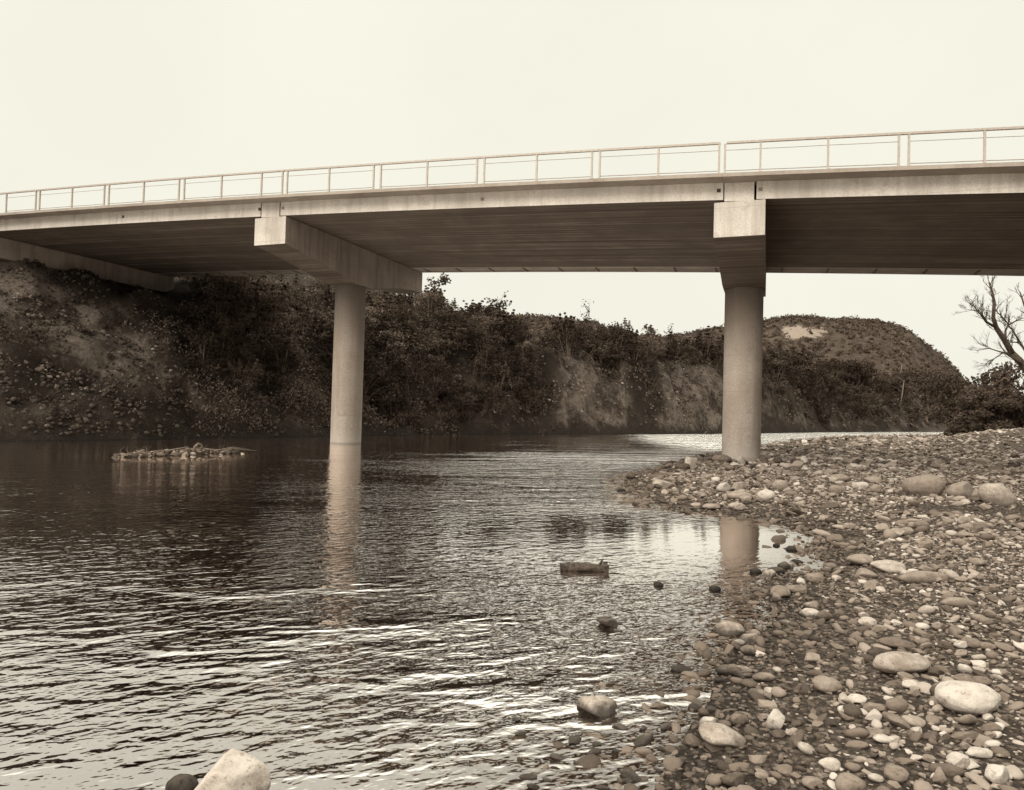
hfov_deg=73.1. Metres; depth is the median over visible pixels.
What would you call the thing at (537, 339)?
bush
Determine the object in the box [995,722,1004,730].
stone
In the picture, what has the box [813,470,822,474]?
stone
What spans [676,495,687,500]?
stone
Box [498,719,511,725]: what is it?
stone
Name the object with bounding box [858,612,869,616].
stone
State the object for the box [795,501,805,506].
stone
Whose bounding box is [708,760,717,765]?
stone
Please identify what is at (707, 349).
bush
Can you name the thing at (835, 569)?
stone
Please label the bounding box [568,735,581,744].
stone
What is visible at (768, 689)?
stone
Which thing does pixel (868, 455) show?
gravel
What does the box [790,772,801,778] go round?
stone
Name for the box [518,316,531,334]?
bush
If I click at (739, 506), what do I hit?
stone
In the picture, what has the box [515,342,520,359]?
bush
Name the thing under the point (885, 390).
bush
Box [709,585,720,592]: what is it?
stone
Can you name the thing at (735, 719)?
stone
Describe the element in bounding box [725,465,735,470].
stone
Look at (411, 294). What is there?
bush
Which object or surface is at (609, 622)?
stone
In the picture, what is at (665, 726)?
stone
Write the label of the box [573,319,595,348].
bush
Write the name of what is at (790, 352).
bush
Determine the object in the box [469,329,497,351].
bush
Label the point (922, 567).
stone
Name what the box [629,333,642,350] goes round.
bush
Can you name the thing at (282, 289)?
bush
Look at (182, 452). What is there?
driftwood heap
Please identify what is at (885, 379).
bush
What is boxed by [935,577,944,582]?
stone
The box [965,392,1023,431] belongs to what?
tree
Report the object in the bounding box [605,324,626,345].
bush
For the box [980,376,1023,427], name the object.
tree
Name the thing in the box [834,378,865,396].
bush
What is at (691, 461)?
stone
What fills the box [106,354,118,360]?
bush
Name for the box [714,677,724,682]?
stone
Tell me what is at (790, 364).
bush
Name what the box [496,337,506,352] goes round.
bush
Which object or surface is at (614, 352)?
bush
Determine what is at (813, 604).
stone
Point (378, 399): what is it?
bush
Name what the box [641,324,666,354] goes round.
bush
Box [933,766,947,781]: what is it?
stone
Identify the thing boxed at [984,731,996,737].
stone
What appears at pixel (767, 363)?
bush
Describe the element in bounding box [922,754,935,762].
stone
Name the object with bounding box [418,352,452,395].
bush
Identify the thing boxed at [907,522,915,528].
stone
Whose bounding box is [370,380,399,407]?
bush
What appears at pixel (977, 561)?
stone
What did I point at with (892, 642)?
stone
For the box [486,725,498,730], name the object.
stone
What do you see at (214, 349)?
bush
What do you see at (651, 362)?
bush
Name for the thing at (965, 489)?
boulder
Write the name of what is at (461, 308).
bush
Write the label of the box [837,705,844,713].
stone
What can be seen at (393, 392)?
bush
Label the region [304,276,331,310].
bush
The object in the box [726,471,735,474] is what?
stone
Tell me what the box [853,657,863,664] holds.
stone
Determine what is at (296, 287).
bush
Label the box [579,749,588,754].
stone
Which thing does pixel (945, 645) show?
stone
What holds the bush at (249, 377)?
on the ground
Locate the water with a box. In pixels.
[0,432,950,789]
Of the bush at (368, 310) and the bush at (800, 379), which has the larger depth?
the bush at (800, 379)
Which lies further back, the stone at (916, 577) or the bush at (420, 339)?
the bush at (420, 339)
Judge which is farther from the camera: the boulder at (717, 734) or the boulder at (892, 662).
the boulder at (892, 662)
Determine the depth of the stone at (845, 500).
11.99 m
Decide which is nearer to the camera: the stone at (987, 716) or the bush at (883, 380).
the stone at (987, 716)
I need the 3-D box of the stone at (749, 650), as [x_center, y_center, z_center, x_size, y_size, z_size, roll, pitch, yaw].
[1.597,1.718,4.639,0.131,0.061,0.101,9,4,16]
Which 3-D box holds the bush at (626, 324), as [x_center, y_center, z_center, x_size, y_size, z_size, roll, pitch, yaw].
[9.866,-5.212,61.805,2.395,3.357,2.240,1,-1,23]
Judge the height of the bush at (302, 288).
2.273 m
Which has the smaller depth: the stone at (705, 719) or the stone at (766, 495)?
the stone at (705, 719)
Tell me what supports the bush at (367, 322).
on the ground
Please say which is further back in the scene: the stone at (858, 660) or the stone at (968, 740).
the stone at (858, 660)
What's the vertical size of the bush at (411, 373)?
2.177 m
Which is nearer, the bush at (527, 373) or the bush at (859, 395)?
the bush at (527, 373)
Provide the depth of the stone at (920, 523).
9.39 m
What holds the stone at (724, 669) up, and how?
on the gravel
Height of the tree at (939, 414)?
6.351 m
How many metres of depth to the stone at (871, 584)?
6.18 m
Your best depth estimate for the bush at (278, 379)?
35.61 m
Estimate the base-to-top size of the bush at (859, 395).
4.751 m
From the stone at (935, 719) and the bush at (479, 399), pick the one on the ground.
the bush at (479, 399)
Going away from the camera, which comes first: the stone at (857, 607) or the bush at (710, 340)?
the stone at (857, 607)
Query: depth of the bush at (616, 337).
55.11 m
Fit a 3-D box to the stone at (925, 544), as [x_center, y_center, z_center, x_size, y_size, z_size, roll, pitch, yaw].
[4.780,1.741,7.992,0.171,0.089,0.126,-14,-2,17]
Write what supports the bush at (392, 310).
on the ground
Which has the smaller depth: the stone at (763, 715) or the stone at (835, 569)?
the stone at (763, 715)
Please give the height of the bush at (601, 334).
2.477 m
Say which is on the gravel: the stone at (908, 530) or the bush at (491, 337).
the stone at (908, 530)
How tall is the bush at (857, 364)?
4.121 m
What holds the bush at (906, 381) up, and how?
on the ground
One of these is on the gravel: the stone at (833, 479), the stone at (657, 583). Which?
the stone at (833, 479)
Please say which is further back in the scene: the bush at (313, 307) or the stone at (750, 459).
the bush at (313, 307)
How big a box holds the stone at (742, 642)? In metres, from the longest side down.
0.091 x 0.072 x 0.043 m
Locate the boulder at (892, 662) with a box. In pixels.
[872,651,930,673]
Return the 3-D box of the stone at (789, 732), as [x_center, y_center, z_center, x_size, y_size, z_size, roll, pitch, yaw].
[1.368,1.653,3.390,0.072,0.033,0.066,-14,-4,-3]
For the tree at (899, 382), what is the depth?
107.33 m
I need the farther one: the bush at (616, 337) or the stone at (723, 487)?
the bush at (616, 337)
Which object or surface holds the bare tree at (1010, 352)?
on the ground
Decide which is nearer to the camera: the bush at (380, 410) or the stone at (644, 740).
the stone at (644, 740)
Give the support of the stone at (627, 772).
in the water
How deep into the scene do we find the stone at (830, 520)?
10.18 m
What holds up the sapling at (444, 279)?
on the ground
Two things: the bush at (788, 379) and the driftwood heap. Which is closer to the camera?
the driftwood heap
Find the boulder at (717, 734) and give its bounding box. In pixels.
[698,722,746,747]
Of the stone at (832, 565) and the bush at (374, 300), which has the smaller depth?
the stone at (832, 565)
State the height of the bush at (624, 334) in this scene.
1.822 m
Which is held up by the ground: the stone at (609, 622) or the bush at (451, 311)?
the bush at (451, 311)
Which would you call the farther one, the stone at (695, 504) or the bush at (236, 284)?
the bush at (236, 284)
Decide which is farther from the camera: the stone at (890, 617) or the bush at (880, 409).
the bush at (880, 409)
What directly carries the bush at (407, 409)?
on the ground
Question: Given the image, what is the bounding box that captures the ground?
[0,260,1023,789]
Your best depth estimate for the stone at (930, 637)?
4.74 m
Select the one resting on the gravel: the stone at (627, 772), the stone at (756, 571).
the stone at (756, 571)
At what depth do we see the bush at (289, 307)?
40.16 m
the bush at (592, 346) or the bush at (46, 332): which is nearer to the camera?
the bush at (46, 332)
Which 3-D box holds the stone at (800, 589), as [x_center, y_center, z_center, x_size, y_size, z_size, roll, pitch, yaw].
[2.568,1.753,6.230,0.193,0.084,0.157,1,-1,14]
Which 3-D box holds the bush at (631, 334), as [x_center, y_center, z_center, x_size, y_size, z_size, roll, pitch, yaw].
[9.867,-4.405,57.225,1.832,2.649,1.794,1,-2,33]
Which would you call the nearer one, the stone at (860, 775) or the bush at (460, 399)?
the stone at (860, 775)
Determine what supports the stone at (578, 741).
in the water
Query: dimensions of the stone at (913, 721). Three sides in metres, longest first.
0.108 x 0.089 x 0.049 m
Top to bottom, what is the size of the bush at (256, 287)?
3.462 m
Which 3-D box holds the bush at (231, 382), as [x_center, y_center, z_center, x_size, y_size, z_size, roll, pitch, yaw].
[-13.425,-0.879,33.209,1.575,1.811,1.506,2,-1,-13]
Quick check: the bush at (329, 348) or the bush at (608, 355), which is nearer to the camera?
the bush at (329, 348)
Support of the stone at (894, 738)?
on the gravel
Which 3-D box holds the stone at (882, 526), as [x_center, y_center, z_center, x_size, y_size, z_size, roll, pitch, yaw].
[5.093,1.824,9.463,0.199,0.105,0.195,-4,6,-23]
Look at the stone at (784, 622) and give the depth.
5.30 m
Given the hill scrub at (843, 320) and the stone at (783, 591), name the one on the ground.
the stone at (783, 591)
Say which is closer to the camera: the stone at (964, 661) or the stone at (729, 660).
the stone at (964, 661)
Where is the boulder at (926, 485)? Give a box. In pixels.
[902,474,945,495]
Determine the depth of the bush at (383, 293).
47.57 m
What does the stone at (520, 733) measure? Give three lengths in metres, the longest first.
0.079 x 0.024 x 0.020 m
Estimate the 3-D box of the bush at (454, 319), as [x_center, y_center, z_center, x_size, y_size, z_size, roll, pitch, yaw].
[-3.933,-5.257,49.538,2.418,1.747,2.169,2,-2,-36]
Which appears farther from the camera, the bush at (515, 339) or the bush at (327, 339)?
the bush at (515, 339)
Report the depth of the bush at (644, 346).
57.72 m
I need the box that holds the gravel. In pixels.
[320,427,1023,789]
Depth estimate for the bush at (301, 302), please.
41.67 m
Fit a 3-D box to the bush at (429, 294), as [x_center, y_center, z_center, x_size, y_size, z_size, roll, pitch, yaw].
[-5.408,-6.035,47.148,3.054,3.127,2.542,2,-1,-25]
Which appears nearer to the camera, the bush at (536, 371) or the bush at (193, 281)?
the bush at (193, 281)
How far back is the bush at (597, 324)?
60.45 m
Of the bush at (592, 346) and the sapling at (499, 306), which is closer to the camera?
the sapling at (499, 306)
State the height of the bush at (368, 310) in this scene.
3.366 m
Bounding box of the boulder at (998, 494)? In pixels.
[978,483,1017,505]
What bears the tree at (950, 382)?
on the ground
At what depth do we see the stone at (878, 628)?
5.01 m
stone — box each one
[165,774,198,789]
[466,745,479,751]
[481,770,493,777]
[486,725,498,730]
[487,780,504,788]
[495,784,508,789]
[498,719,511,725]
[501,772,517,779]
[514,731,527,735]
[516,752,529,756]
[519,773,537,779]
[526,783,541,789]
[530,777,541,782]
[550,753,565,760]
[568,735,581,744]
[573,738,580,744]
[576,695,616,720]
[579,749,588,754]
[587,748,600,754]
[591,741,600,745]
[594,785,609,789]
[596,616,618,626]
[603,693,614,697]
[613,723,627,729]
[620,767,640,782]
[621,778,632,782]
[626,472,635,478]
[632,499,645,504]
[633,732,652,747]
[652,479,672,486]
[653,581,663,585]
[657,746,664,750]
[661,722,671,729]
[670,665,689,672]
[675,463,689,469]
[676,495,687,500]
[685,457,696,466]
[688,703,700,710]
[690,503,700,506]
[698,716,715,725]
[702,503,720,509]
[706,706,718,711]
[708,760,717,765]
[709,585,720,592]
[712,454,731,461]
[714,621,745,636]
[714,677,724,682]
[715,664,733,675]
[716,482,730,491]
[720,772,744,786]
[723,657,736,664]
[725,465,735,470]
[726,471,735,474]
[726,491,752,499]
[727,687,737,692]
[728,502,743,508]
[729,713,748,725]
[730,666,746,677]
[731,482,745,489]
[734,503,745,509]
[734,639,745,645]
[734,644,740,651]
[737,456,745,463]
[737,665,751,672]
[740,496,751,499]
[740,633,757,643]
[740,645,756,655]
[743,672,753,676]
[746,458,756,461]
[748,688,756,693]
[749,568,761,574]
[749,629,760,635]
[752,672,775,681]
[754,771,768,779]
[755,768,769,774]
[756,688,767,697]
[757,489,775,500]
[757,713,768,719]
[758,466,768,471]
[762,569,775,578]
[764,687,771,693]
[764,693,771,698]
[766,709,784,728]
[767,567,784,574]
[769,729,785,737]
[770,585,790,597]
[772,480,787,489]
[772,592,782,601]
[772,666,782,672]
[775,650,785,658]
[777,562,790,569]
[779,620,790,625]
[785,728,797,735]
[786,545,797,551]
[786,585,807,593]
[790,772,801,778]
[791,460,803,467]
[791,559,802,564]
[793,689,804,694]
[793,740,800,748]
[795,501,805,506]
[796,471,805,475]
[796,577,805,584]
[797,742,814,753]
[800,608,818,617]
[801,776,823,787]
[803,601,818,608]
[804,652,820,662]
[806,572,823,582]
[811,675,842,692]
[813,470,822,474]
[817,611,832,620]
[818,515,827,521]
[818,757,840,771]
[820,577,827,582]
[823,562,838,569]
[824,469,837,473]
[825,518,836,523]
[827,474,848,481]
[828,476,839,482]
[829,485,842,493]
[832,568,843,572]
[832,575,841,579]
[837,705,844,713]
[841,498,849,501]
[843,523,855,528]
[846,554,872,565]
[848,693,866,702]
[849,631,862,637]
[852,482,868,489]
[853,606,864,611]
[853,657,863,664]
[854,568,877,578]
[855,756,868,762]
[855,772,866,777]
[858,579,865,583]
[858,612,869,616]
[858,617,876,625]
[862,702,884,711]
[863,476,882,483]
[863,580,879,590]
[866,611,878,616]
[867,647,888,656]
[868,728,884,735]
[868,773,884,782]
[870,484,880,492]
[870,560,905,572]
[872,624,886,631]
[873,734,890,742]
[876,523,888,531]
[878,637,915,648]
[884,765,908,782]
[885,712,911,728]
[886,489,893,493]
[886,615,896,620]
[886,697,908,712]
[888,735,899,742]
[890,619,901,624]
[892,528,904,536]
[894,490,901,494]
[894,520,907,526]
[897,671,915,679]
[898,571,949,583]
[900,527,913,534]
[902,680,917,688]
[902,715,925,727]
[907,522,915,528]
[907,704,914,712]
[910,686,919,691]
[910,726,921,731]
[913,638,930,644]
[915,520,929,529]
[918,541,932,548]
[918,564,932,570]
[918,605,935,613]
[918,772,925,778]
[921,633,934,640]
[921,731,939,740]
[922,517,930,523]
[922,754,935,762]
[926,714,940,724]
[928,666,943,676]
[928,763,964,777]
[929,685,936,696]
[930,563,943,571]
[931,622,945,630]
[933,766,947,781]
[935,554,945,558]
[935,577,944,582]
[936,521,945,525]
[938,641,953,649]
[940,569,958,579]
[941,597,976,606]
[943,592,955,596]
[946,751,969,768]
[948,625,962,635]
[950,731,978,740]
[952,673,972,681]
[953,538,966,545]
[953,576,968,581]
[953,640,967,647]
[954,649,966,656]
[957,516,970,522]
[957,664,971,673]
[958,659,970,664]
[960,587,975,593]
[961,637,981,648]
[961,738,972,743]
[966,758,979,769]
[967,746,992,757]
[969,526,982,532]
[969,558,985,565]
[970,488,978,498]
[971,614,988,622]
[971,676,992,685]
[972,666,985,671]
[972,669,985,676]
[975,586,991,592]
[976,574,985,579]
[981,642,996,649]
[982,541,992,547]
[982,610,996,617]
[982,713,993,719]
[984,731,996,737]
[984,764,1008,784]
[985,740,1000,746]
[986,596,1002,600]
[991,669,1002,675]
[994,641,1015,651]
[994,683,1011,693]
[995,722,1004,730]
[998,691,1010,701]
[1000,668,1010,675]
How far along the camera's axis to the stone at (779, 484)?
13.78 m
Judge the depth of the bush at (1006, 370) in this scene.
48.51 m
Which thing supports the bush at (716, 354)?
on the ground
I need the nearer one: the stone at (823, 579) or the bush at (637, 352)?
the stone at (823, 579)
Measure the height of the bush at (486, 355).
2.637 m
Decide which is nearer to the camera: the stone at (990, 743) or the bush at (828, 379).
the stone at (990, 743)
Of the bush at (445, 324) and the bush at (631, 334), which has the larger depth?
the bush at (631, 334)
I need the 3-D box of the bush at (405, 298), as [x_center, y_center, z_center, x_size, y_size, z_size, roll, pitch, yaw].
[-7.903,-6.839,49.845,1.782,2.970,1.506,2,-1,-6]
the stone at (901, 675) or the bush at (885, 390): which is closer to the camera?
the stone at (901, 675)
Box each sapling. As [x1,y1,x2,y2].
[427,273,451,317]
[484,291,511,321]
[581,299,593,335]
[664,323,678,343]
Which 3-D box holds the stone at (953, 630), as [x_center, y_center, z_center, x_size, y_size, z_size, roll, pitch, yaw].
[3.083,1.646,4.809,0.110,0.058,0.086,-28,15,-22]
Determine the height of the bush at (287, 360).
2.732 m
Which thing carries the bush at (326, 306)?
on the ground
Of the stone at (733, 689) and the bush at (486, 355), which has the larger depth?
the bush at (486, 355)
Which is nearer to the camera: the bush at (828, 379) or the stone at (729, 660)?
the stone at (729, 660)
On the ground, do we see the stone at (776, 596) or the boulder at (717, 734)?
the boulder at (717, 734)
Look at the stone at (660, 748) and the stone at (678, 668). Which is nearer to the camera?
the stone at (660, 748)
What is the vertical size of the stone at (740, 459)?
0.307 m
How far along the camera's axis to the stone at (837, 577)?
6.67 m
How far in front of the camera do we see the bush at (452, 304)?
51.45 m
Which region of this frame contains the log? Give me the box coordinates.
[560,558,608,571]
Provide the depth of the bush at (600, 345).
53.59 m
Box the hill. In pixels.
[516,315,966,383]
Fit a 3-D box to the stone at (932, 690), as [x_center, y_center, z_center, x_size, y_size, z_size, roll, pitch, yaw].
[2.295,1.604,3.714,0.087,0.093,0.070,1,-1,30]
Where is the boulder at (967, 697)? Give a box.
[934,680,1000,714]
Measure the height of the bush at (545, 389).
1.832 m
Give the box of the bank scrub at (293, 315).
[0,277,950,436]
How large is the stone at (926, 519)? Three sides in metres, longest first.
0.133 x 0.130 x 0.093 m
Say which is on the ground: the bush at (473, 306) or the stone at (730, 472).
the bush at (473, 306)
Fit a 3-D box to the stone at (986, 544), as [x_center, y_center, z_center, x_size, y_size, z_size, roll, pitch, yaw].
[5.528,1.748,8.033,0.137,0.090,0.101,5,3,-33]
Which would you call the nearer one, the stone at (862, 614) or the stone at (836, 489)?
the stone at (862, 614)
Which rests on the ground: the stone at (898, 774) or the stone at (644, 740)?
the stone at (898, 774)
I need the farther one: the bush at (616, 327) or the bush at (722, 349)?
the bush at (722, 349)
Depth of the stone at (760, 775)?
2.97 m
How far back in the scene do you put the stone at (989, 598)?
5.69 m
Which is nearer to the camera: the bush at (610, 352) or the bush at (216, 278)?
the bush at (216, 278)
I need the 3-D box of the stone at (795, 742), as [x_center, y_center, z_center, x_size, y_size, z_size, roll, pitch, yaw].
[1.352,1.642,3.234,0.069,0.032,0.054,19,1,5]
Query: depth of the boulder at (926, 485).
13.29 m
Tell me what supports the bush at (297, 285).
on the ground
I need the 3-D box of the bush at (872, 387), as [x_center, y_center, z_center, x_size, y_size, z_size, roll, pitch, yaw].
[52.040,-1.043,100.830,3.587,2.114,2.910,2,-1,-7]
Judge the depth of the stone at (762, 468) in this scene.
18.26 m
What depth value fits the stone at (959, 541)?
8.12 m
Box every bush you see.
[24,327,61,342]
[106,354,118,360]
[179,276,205,290]
[179,277,192,286]
[183,322,229,371]
[187,277,226,288]
[187,321,231,374]
[195,274,284,311]
[203,275,240,305]
[211,358,262,390]
[213,275,253,312]
[216,358,249,390]
[219,275,294,293]
[221,275,289,300]
[243,282,291,336]
[253,370,288,387]
[260,274,322,308]
[265,331,299,374]
[275,289,295,313]
[275,290,294,314]
[281,282,302,297]
[288,278,302,293]
[289,282,327,331]
[290,288,315,311]
[302,302,373,340]
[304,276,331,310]
[308,284,371,311]
[311,324,373,370]
[314,352,332,387]
[316,282,334,307]
[318,332,378,368]
[326,286,334,307]
[327,374,393,403]
[362,385,369,412]
[363,351,380,381]
[363,363,388,392]
[364,317,375,347]
[364,331,372,362]
[364,341,403,385]
[365,297,389,344]
[365,297,398,319]
[366,289,396,311]
[366,294,415,344]
[367,377,407,415]
[370,290,395,303]
[370,311,415,347]
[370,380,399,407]
[372,387,399,418]
[372,392,426,420]
[373,297,388,327]
[373,324,412,367]
[381,366,409,390]
[386,291,399,304]
[386,296,418,333]
[386,344,420,371]
[389,392,416,424]
[392,292,417,309]
[392,355,429,388]
[400,326,427,345]
[401,293,412,307]
[404,293,420,308]
[404,320,441,357]
[410,283,452,323]
[414,346,445,382]
[416,294,450,323]
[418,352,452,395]
[423,391,458,421]
[425,316,471,346]
[426,325,461,356]
[426,360,461,395]
[432,308,460,322]
[435,376,469,399]
[436,380,464,397]
[437,318,477,346]
[440,381,483,407]
[443,311,473,325]
[444,317,483,342]
[444,409,463,424]
[445,298,458,320]
[446,300,489,312]
[454,300,492,321]
[455,355,491,376]
[455,402,474,422]
[458,300,500,326]
[458,392,479,411]
[459,321,485,339]
[460,310,482,343]
[465,394,499,415]
[466,333,500,365]
[468,305,487,320]
[468,308,503,347]
[469,309,513,341]
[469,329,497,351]
[471,340,494,377]
[473,390,482,409]
[474,378,519,413]
[477,316,502,353]
[481,305,524,340]
[486,358,511,393]
[490,323,508,346]
[490,343,513,376]
[494,361,512,388]
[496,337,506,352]
[502,345,521,357]
[505,369,529,405]
[508,328,523,342]
[509,384,553,405]
[512,369,531,401]
[512,389,551,413]
[513,322,551,357]
[514,353,533,380]
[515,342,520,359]
[516,339,542,361]
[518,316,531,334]
[522,353,545,389]
[528,318,572,340]
[538,319,578,340]
[539,336,553,346]
[545,312,591,357]
[567,333,608,357]
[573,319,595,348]
[581,336,589,352]
[586,321,601,337]
[587,325,609,344]
[590,340,621,362]
[592,332,623,368]
[597,347,622,368]
[602,327,629,342]
[602,343,628,364]
[604,329,631,360]
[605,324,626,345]
[607,356,619,375]
[608,321,628,338]
[612,333,635,350]
[616,318,632,331]
[624,340,650,366]
[627,326,640,351]
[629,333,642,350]
[636,336,653,357]
[637,333,666,357]
[637,353,657,371]
[640,373,665,393]
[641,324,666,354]
[645,334,663,357]
[656,332,682,359]
[660,339,696,365]
[662,331,690,344]
[665,337,679,361]
[671,342,701,362]
[684,325,723,365]
[689,331,723,359]
[694,338,718,362]
[698,346,723,364]
[710,335,723,364]
[713,354,723,376]
[762,353,774,381]
[762,353,780,372]
[762,373,787,391]
[763,351,804,386]
[766,342,784,369]
[772,379,786,393]
[773,346,799,380]
[773,371,797,384]
[786,347,821,382]
[791,371,809,387]
[794,360,828,394]
[798,390,812,402]
[810,377,824,392]
[812,364,827,394]
[812,399,834,424]
[815,363,825,390]
[817,356,836,368]
[817,367,846,389]
[829,380,856,411]
[832,367,851,384]
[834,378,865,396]
[844,361,870,388]
[846,382,865,413]
[848,384,883,414]
[858,408,868,417]
[863,383,880,393]
[863,391,881,407]
[866,373,894,391]
[867,379,896,402]
[872,370,890,391]
[874,401,884,416]
[879,372,891,389]
[884,374,909,383]
[895,381,919,400]
[899,396,926,420]
[910,380,925,394]
[916,379,941,400]
[920,395,942,416]
[937,383,972,434]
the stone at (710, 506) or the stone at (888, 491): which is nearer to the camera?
the stone at (710, 506)
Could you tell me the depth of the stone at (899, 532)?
9.02 m
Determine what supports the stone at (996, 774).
on the gravel
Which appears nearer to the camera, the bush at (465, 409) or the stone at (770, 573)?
the stone at (770, 573)
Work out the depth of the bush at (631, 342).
56.02 m
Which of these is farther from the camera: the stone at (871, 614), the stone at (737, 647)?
the stone at (871, 614)
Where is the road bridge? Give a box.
[0,126,1023,459]
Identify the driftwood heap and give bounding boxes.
[111,443,256,457]
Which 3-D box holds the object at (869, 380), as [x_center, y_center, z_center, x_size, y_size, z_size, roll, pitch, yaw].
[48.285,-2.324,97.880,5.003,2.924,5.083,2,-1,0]
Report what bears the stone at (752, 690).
on the gravel
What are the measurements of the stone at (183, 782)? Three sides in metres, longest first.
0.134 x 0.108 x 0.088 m
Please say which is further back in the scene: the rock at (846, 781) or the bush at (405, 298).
the bush at (405, 298)
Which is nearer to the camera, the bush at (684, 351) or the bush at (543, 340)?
the bush at (543, 340)
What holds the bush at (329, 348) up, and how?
on the ground
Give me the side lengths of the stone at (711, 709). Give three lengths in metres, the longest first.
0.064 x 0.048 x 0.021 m
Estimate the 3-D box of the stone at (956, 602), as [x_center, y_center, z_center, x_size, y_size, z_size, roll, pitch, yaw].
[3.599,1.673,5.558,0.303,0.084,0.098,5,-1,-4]
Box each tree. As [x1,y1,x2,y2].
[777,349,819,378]
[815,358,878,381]
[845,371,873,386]
[887,368,952,393]
[887,376,908,390]
[892,377,903,407]
[924,373,993,428]
[929,374,962,396]
[943,385,1007,435]
[951,276,1023,374]
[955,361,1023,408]
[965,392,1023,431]
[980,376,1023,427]
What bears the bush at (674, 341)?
on the ground
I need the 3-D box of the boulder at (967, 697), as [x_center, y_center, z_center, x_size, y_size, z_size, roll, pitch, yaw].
[2.373,1.574,3.597,0.344,0.154,0.271,2,-6,-12]
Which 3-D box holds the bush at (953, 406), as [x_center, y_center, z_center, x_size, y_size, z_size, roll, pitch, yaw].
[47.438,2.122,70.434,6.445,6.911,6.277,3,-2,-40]
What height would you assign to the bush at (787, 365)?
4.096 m
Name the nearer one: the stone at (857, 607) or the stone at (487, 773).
the stone at (487, 773)
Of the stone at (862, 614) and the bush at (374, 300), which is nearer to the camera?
the stone at (862, 614)
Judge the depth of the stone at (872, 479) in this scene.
15.40 m
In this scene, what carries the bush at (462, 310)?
on the ground
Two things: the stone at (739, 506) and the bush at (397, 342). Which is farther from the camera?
the bush at (397, 342)
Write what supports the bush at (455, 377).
on the ground
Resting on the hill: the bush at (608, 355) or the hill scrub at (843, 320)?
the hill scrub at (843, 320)
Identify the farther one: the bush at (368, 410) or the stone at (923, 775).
the bush at (368, 410)
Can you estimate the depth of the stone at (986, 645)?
4.50 m
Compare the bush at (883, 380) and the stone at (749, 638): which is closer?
the stone at (749, 638)
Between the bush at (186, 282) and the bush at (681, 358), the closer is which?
the bush at (186, 282)
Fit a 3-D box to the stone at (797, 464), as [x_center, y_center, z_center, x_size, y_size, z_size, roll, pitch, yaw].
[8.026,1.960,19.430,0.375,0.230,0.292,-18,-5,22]
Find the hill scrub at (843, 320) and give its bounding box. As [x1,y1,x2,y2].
[483,310,969,399]
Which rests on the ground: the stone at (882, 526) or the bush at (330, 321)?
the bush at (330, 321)
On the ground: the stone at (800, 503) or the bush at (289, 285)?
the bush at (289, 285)
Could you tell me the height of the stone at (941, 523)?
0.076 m
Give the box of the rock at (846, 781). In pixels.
[835,772,865,789]
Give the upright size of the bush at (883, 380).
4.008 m
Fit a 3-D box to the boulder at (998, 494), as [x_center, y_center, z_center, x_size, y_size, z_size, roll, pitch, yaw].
[8.491,1.767,12.093,0.606,0.423,0.484,27,2,2]
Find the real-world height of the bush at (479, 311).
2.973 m
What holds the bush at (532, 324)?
on the ground
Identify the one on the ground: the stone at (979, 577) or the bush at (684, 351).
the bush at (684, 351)
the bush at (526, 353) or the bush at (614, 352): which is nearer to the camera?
the bush at (526, 353)
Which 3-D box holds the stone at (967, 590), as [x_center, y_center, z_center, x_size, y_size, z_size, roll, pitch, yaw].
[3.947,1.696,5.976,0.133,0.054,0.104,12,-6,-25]
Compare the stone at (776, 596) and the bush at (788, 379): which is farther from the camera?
the bush at (788, 379)
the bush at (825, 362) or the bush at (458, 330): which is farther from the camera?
the bush at (825, 362)
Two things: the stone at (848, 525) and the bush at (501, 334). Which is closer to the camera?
the stone at (848, 525)
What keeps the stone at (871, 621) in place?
on the ground
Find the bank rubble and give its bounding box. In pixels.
[0,258,717,438]
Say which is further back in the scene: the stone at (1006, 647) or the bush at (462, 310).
the bush at (462, 310)
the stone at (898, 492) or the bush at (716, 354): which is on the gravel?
the stone at (898, 492)
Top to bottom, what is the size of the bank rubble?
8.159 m
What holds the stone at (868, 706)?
on the gravel
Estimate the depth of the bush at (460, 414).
43.71 m
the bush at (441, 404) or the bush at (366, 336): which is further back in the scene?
the bush at (441, 404)
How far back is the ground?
25.44 m
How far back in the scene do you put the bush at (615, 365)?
54.51 m
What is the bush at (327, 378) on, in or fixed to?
on the ground
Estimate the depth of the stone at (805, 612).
5.48 m
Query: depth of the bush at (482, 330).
47.64 m
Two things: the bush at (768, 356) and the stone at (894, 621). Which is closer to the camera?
the stone at (894, 621)
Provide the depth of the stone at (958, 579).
6.44 m
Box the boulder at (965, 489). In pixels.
[947,481,973,497]
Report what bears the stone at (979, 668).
on the gravel
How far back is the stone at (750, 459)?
21.46 m
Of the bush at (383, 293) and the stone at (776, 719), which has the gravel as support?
the stone at (776, 719)
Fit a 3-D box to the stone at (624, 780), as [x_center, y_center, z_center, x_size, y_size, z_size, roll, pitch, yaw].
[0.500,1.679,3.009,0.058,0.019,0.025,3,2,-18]
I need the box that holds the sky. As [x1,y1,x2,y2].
[0,0,1023,394]
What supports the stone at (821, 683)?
on the ground
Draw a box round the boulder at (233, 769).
[194,748,270,789]
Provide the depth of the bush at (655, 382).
55.58 m
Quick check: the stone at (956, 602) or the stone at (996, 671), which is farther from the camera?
the stone at (956, 602)
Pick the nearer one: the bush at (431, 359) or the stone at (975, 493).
the stone at (975, 493)
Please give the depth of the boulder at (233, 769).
2.75 m

